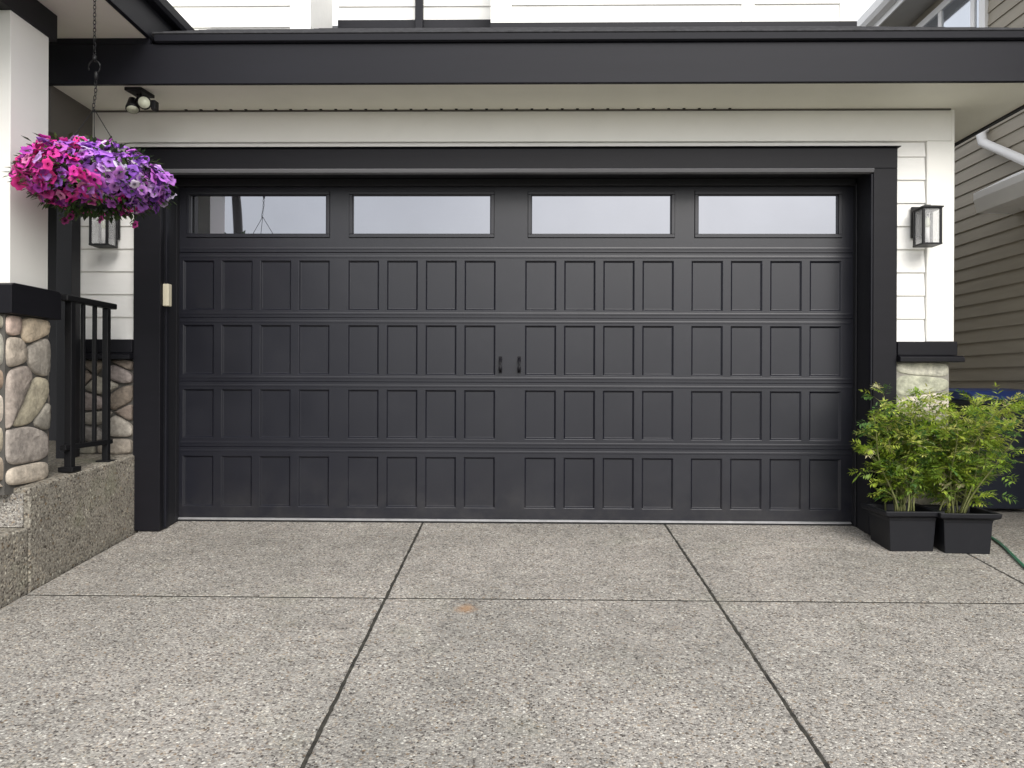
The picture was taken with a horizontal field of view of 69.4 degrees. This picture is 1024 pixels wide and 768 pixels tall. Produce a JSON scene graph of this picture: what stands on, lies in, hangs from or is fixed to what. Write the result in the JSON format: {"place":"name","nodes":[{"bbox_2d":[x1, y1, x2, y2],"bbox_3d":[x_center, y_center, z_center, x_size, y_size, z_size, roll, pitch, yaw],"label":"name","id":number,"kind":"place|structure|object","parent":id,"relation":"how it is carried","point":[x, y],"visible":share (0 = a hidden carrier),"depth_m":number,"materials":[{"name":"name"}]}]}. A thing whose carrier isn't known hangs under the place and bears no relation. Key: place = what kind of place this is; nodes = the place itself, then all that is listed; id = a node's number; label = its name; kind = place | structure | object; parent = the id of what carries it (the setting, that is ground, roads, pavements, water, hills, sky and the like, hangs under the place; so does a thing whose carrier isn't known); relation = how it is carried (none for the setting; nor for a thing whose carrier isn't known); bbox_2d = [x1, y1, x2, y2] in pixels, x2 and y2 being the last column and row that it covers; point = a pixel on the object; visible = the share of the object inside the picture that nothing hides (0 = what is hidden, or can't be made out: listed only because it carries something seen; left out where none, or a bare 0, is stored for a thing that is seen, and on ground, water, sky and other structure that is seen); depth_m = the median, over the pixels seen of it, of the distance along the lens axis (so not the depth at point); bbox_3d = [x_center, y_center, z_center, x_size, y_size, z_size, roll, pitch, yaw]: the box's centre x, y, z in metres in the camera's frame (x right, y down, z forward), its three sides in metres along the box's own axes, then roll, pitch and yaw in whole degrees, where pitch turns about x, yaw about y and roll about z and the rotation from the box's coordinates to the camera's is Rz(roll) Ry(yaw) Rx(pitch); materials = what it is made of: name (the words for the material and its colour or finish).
{"place":"outdoors","nodes":[
{"label":"outdoors","id":0,"kind":"place"},
{"bbox_2d":[0,503,1023,767],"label":"driveway","id":1,"kind":"structure","parent":0,"point":[192,657],"depth_m":3.31,"materials":[{"name":"grey concrete"}]},
{"bbox_2d":[0,0,1023,534],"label":"house","id":2,"kind":"structure","parent":1,"relation":"on","point":[664,262],"depth_m":5.31,"materials":[{"name":"white"}]},
{"bbox_2d":[48,200,56,440],"bbox_3d":[-4.317,-0.561,6.304,0.950,2.100,0.059,0,0,1],"label":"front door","id":3,"kind":"structure","parent":2,"relation":"in","point":[52,212],"depth_m":6.29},
{"bbox_2d":[0,441,137,608],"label":"porch steps","id":4,"kind":"structure","parent":2,"relation":"attached to","point":[55,524],"depth_m":4.33,"materials":[{"name":"grey concrete"}]},
{"bbox_2d":[58,294,116,471],"bbox_3d":[-2.671,-0.003,4.676,0.090,1.062,0.540,0,0,1],"label":"porch railing","id":5,"kind":"object","parent":4,"relation":"on","point":[69,446],"visible":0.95,"depth_m":4.59,"materials":[{"name":"black metal"}]},
{"bbox_2d":[2,0,176,228],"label":"hanging basket","id":6,"kind":"object","parent":2,"relation":"hanging from","point":[110,181],"visible":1,"depth_m":3.88,"materials":[{"name":"purple plant"}]},
{"bbox_2d":[89,215,119,248],"bbox_3d":[-2.775,-1.073,5.045,0.140,0.282,0.178,0,0,1],"label":"wall lantern","id":7,"kind":"object","parent":2,"relation":"attached to","point":[108,230],"depth_m":5.02,"materials":[{"name":"black metal"}]},
{"bbox_2d":[124,87,158,113],"bbox_3d":[-2.390,-1.822,4.771,0.199,0.135,0.140,0,0,1],"label":"security light","id":8,"kind":"object","parent":2,"relation":"attached to","point":[141,100],"visible":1,"depth_m":4.75,"materials":[{"name":"black metal"}]},
{"bbox_2d":[163,284,171,306],"bbox_3d":[-2.402,-0.619,5.154,0.043,0.155,0.050,0,0,1],"label":"entry keypad","id":9,"kind":"object","parent":2,"relation":"attached to","point":[167,295],"visible":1,"depth_m":5.13,"materials":[{"name":"beige plastic"}]},
{"bbox_2d":[178,187,852,525],"bbox_3d":[0.005,-0.243,5.342,4.933,2.498,0.098,0,0,1],"label":"garage door","id":10,"kind":"structure","parent":2,"relation":"in","point":[521,355],"depth_m":5.35,"materials":[{"name":"paint"}]},
{"bbox_2d":[910,204,943,247],"bbox_3d":[2.770,-1.062,4.951,0.140,0.282,0.178,0,0,1],"label":"wall lantern","id":11,"kind":"object","parent":2,"relation":"attached to","point":[921,221],"depth_m":4.94,"materials":[{"name":"black metal"}]},
{"bbox_2d":[849,382,959,550],"bbox_3d":[2.514,0.526,4.871,0.672,1.086,0.687,0,0,0],"label":"potted shrub","id":12,"kind":"object","parent":1,"relation":"on","point":[902,525],"visible":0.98,"depth_m":4.75,"materials":[{"name":"green plant"}]},
{"bbox_2d":[857,0,1023,389],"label":"neighbour house","id":13,"kind":"structure","parent":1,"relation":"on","point":[989,251],"depth_m":6.70,"materials":[{"name":"beige"}]},
{"bbox_2d":[915,0,988,26],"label":"window","id":14,"kind":"structure","parent":13,"relation":"in","point":[950,13],"depth_m":7.15,"materials":[{"name":"white metal"}]},
{"bbox_2d":[907,382,1023,553],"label":"potted shrub","id":15,"kind":"object","parent":1,"relation":"on","point":[965,527],"visible":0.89,"depth_m":4.68,"materials":[{"name":"green plant"}]},
{"bbox_2d":[948,388,1023,508],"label":"recycling bin","id":16,"kind":"object","parent":1,"relation":"on","point":[1016,489],"visible":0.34,"depth_m":5.85,"materials":[{"name":"plastic"}]},
{"bbox_2d":[991,536,1023,567],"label":"garden hose","id":17,"kind":"object","parent":1,"relation":"on","point":[1008,551],"visible":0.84,"depth_m":4.69,"materials":[{"name":"green rubber"}]},
{"bbox_2d":[6,523,1023,767],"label":"joint","id":18,"kind":"object","parent":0,"point":[343,683],"depth_m":3.88,"materials":[{"name":"grey concrete"}]},
{"bbox_2d":[332,0,875,25],"label":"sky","id":19,"kind":"structure","parent":0,"point":[861,5],"materials":[{"name":"white"}]}
]}

